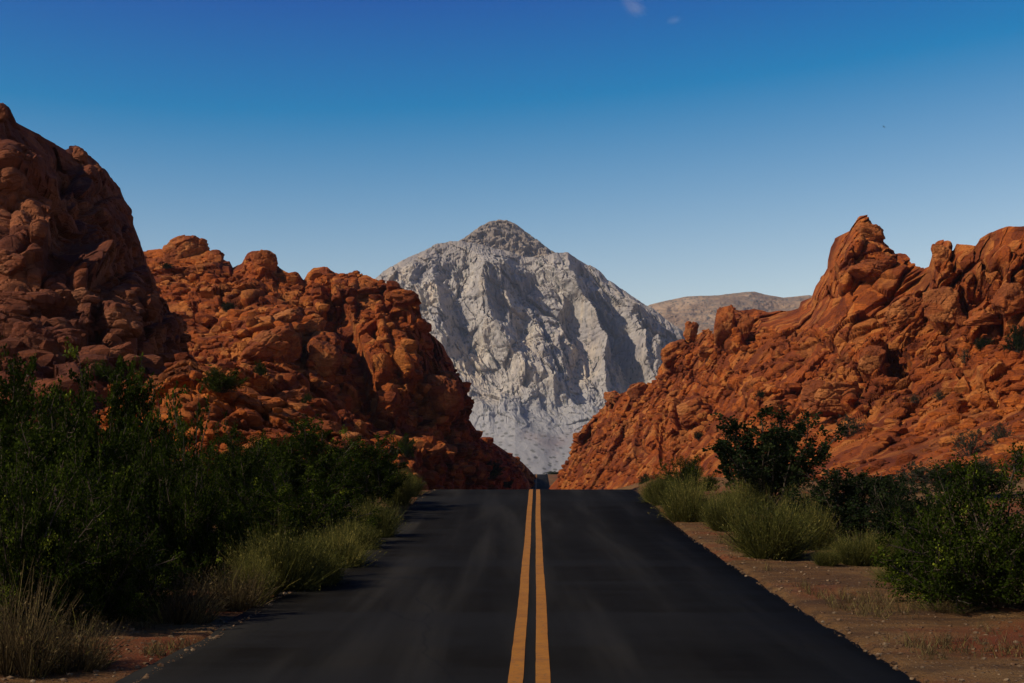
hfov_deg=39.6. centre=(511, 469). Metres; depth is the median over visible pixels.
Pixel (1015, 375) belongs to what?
rubble
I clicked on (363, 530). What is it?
rabbitbrush
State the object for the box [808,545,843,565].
rabbitbrush
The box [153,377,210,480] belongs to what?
mesquite shrub
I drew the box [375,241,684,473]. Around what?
mountain
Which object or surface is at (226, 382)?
mesquite shrub
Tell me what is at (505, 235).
mountain
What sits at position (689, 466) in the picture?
mesquite shrub
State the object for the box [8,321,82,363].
boulder
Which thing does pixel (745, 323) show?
boulder
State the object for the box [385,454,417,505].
rabbitbrush
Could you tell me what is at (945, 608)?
dry grass tuft
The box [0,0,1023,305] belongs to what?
sky
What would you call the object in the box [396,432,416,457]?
mesquite shrub
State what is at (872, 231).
boulder
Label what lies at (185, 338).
boulder
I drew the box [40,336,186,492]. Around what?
mesquite shrub
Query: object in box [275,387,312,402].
boulder
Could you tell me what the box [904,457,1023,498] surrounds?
creosote bush
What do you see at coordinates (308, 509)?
mesquite shrub
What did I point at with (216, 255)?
boulder
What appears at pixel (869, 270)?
boulder
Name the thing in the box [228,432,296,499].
mesquite shrub
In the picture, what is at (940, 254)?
boulder
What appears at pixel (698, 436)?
creosote bush
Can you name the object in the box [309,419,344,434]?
boulder
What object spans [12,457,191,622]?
mesquite shrub
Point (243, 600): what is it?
dry grass tuft
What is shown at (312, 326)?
boulder
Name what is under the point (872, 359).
boulder
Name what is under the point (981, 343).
creosote bush
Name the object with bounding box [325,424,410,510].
mesquite shrub
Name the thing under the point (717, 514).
rabbitbrush
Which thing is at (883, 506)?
creosote bush
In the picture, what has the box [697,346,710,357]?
boulder
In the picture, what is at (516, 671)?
road marking
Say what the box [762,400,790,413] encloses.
boulder
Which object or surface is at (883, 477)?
creosote bush
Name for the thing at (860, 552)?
rabbitbrush
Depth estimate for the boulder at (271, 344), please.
165.36 m
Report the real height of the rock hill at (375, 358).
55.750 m
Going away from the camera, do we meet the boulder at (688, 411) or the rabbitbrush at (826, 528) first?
the rabbitbrush at (826, 528)
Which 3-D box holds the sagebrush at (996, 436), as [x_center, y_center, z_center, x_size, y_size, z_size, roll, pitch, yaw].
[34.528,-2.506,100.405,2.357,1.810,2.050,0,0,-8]
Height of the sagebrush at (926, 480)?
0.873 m
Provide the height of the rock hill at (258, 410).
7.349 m
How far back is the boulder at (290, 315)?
176.22 m
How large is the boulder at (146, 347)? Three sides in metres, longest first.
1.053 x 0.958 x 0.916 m
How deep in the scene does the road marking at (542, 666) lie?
16.95 m
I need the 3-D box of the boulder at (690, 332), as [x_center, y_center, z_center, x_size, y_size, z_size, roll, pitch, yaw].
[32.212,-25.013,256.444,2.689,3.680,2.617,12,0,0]
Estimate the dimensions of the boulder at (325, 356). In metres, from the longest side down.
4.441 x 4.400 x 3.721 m
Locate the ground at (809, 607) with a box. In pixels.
[0,474,1023,682]
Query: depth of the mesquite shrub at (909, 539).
19.68 m
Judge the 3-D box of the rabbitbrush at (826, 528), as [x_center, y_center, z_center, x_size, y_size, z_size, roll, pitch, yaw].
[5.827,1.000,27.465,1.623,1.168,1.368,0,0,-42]
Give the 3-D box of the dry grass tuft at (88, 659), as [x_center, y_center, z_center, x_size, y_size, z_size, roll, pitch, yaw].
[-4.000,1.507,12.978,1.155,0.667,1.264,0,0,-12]
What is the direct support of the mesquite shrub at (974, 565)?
on the ground at (809, 607)
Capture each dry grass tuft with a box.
[0,555,96,678]
[10,600,140,674]
[100,559,236,624]
[176,553,287,611]
[896,596,983,613]
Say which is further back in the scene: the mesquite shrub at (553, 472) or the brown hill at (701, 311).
the brown hill at (701, 311)
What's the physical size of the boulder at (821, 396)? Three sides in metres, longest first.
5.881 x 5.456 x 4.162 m
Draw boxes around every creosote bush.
[158,262,173,268]
[221,300,236,311]
[638,473,650,484]
[694,431,703,440]
[701,403,856,511]
[752,390,765,397]
[783,464,906,545]
[830,475,932,492]
[851,471,958,551]
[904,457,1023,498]
[970,338,994,349]
[1000,324,1023,352]
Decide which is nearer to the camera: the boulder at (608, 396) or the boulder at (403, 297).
the boulder at (403, 297)
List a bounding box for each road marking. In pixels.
[508,484,535,682]
[535,474,550,682]
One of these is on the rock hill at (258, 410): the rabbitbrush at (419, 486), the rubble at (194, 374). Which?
the rubble at (194, 374)
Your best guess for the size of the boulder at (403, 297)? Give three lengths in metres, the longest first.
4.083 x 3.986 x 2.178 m
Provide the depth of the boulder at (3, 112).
74.38 m
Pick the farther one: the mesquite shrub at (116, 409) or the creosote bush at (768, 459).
the creosote bush at (768, 459)
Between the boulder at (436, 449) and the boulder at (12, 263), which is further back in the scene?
the boulder at (436, 449)
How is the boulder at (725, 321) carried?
on the rock hill at (983, 271)
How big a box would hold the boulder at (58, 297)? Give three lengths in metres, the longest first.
1.006 x 0.965 x 0.939 m
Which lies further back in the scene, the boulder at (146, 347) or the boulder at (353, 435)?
the boulder at (146, 347)
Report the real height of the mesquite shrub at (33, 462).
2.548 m
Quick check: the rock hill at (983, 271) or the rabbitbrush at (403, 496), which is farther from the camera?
the rock hill at (983, 271)
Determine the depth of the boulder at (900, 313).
162.98 m
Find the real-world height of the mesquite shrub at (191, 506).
2.562 m
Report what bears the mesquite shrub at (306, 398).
on the rock hill at (375, 358)
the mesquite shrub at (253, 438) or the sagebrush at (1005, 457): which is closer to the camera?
the mesquite shrub at (253, 438)
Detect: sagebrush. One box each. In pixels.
[829,414,865,436]
[865,464,953,483]
[888,456,942,481]
[908,394,920,403]
[932,389,945,399]
[948,428,992,456]
[956,348,970,363]
[963,452,1005,472]
[983,422,1016,443]
[997,448,1023,471]
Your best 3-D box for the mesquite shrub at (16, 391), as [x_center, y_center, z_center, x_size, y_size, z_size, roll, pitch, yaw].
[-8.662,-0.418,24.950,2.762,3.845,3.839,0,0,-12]
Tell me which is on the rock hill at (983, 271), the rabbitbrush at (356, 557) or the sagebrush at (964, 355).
the sagebrush at (964, 355)
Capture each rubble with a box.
[0,285,193,402]
[95,352,355,476]
[152,270,523,489]
[557,324,1023,488]
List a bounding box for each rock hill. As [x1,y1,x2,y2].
[0,104,188,435]
[97,353,370,477]
[143,249,535,489]
[549,215,1023,488]
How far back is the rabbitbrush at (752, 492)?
36.89 m
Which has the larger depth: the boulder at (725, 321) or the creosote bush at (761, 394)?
the boulder at (725, 321)
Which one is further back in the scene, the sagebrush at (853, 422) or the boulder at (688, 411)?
the boulder at (688, 411)
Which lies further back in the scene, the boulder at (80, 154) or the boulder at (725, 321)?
the boulder at (725, 321)
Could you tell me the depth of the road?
16.69 m
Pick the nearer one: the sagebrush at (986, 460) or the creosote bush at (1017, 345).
the sagebrush at (986, 460)
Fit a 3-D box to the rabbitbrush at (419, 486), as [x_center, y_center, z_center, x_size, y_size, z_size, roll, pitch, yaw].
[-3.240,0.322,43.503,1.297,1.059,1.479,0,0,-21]
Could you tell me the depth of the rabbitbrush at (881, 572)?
20.92 m
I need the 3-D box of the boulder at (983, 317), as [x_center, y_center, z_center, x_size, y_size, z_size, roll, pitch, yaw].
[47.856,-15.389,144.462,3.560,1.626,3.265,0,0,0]
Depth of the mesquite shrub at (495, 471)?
241.96 m
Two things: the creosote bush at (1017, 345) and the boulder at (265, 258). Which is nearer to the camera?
the creosote bush at (1017, 345)
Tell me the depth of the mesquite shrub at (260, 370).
152.16 m
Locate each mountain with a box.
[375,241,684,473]
[459,219,554,256]
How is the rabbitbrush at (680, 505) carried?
on the ground at (809, 607)
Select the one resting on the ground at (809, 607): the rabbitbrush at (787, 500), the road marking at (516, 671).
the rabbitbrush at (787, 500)
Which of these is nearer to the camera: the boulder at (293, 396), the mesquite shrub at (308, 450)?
the mesquite shrub at (308, 450)
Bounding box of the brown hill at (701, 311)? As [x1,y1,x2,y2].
[648,292,811,334]
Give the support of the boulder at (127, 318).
on the rock hill at (66, 224)
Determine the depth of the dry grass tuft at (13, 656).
12.46 m
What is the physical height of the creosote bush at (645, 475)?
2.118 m
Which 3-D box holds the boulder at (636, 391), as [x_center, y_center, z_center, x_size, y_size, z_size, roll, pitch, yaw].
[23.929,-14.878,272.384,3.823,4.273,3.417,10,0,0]
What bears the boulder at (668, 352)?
on the rock hill at (983, 271)
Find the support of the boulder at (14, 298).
on the rock hill at (66, 224)
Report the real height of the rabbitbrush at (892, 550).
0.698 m
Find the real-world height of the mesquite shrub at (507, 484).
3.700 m
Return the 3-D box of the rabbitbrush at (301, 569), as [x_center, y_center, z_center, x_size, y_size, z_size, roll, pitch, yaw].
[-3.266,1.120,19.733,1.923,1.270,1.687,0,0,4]
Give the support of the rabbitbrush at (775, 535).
on the ground at (809, 607)
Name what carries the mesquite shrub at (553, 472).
on the ground at (809, 607)
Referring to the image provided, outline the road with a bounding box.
[115,474,920,682]
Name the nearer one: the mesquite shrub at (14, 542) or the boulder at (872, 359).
the mesquite shrub at (14, 542)
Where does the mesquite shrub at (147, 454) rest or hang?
on the ground at (809, 607)
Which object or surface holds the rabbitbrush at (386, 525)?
on the ground at (809, 607)
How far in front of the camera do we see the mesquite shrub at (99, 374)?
52.95 m
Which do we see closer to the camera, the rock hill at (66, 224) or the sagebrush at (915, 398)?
the rock hill at (66, 224)
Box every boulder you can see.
[0,103,7,122]
[0,249,27,275]
[0,291,38,311]
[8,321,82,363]
[39,289,62,308]
[71,287,91,305]
[72,146,87,163]
[96,300,143,337]
[110,342,137,359]
[136,341,153,355]
[162,235,209,261]
[181,334,190,342]
[207,249,224,263]
[240,325,301,364]
[250,249,277,271]
[272,308,303,322]
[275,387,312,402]
[288,412,308,424]
[301,318,326,335]
[307,338,340,376]
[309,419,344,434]
[341,431,361,441]
[390,289,421,305]
[426,443,446,456]
[427,373,463,415]
[603,392,616,403]
[627,382,647,402]
[661,339,686,367]
[676,397,703,427]
[683,321,698,340]
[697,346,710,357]
[714,305,735,344]
[737,313,753,339]
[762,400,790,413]
[800,379,857,417]
[847,254,897,283]
[857,222,884,243]
[858,345,886,374]
[884,296,922,331]
[922,286,966,326]
[931,244,948,271]
[963,309,1001,326]
[991,282,1023,316]
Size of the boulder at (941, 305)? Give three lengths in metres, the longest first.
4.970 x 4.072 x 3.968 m
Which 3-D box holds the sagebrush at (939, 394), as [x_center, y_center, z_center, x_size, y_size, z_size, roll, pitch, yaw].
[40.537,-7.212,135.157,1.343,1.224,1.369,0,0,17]
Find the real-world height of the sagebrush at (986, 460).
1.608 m
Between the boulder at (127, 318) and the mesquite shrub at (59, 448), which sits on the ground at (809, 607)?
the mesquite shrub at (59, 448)
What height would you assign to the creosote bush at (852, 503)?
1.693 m
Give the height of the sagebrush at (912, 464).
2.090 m
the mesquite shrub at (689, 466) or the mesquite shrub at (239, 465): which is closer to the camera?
the mesquite shrub at (239, 465)
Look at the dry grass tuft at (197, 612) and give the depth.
16.22 m
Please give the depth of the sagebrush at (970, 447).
99.15 m
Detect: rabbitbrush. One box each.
[213,505,343,595]
[219,541,285,603]
[294,515,388,568]
[295,532,353,584]
[322,513,386,549]
[348,494,410,537]
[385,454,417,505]
[402,468,427,496]
[633,468,681,505]
[648,465,728,521]
[691,486,755,531]
[708,481,828,561]
[716,472,772,513]
[773,478,819,516]
[787,493,848,550]
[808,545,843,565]
[823,527,897,566]
[861,554,895,582]
[863,527,898,564]
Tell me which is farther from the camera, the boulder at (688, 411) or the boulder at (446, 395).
the boulder at (688, 411)
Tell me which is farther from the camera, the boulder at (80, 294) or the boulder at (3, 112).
the boulder at (3, 112)
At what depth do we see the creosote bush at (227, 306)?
185.97 m
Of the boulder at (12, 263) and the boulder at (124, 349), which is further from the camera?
the boulder at (12, 263)
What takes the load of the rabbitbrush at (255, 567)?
on the ground at (809, 607)
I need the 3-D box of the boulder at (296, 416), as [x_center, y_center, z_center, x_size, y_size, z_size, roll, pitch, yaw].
[-7.666,-1.780,50.982,0.984,0.590,0.856,0,0,0]
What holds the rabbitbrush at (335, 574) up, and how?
on the ground at (809, 607)
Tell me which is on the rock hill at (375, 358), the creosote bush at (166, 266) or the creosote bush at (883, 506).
the creosote bush at (166, 266)
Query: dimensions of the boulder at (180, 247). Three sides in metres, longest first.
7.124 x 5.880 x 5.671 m
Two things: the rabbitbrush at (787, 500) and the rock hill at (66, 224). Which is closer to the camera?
the rabbitbrush at (787, 500)
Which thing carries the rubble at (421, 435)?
on the rock hill at (375, 358)
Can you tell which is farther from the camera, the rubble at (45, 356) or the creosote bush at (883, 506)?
the rubble at (45, 356)
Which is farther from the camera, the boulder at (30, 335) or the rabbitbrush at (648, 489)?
the boulder at (30, 335)
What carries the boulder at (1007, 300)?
on the rock hill at (983, 271)
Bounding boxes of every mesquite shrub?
[0,336,98,479]
[0,380,175,573]
[0,403,162,581]
[0,452,118,632]
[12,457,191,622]
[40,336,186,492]
[87,358,117,381]
[98,406,202,545]
[118,436,265,587]
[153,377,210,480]
[182,410,296,526]
[196,364,250,393]
[215,457,381,548]
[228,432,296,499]
[242,409,380,515]
[253,360,268,376]
[300,392,314,406]
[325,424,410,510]
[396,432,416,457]
[487,458,504,478]
[502,479,512,488]
[543,471,557,474]
[653,453,720,490]
[868,503,976,591]
[869,438,1023,613]
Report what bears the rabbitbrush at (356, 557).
on the ground at (809, 607)
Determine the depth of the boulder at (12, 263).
58.46 m

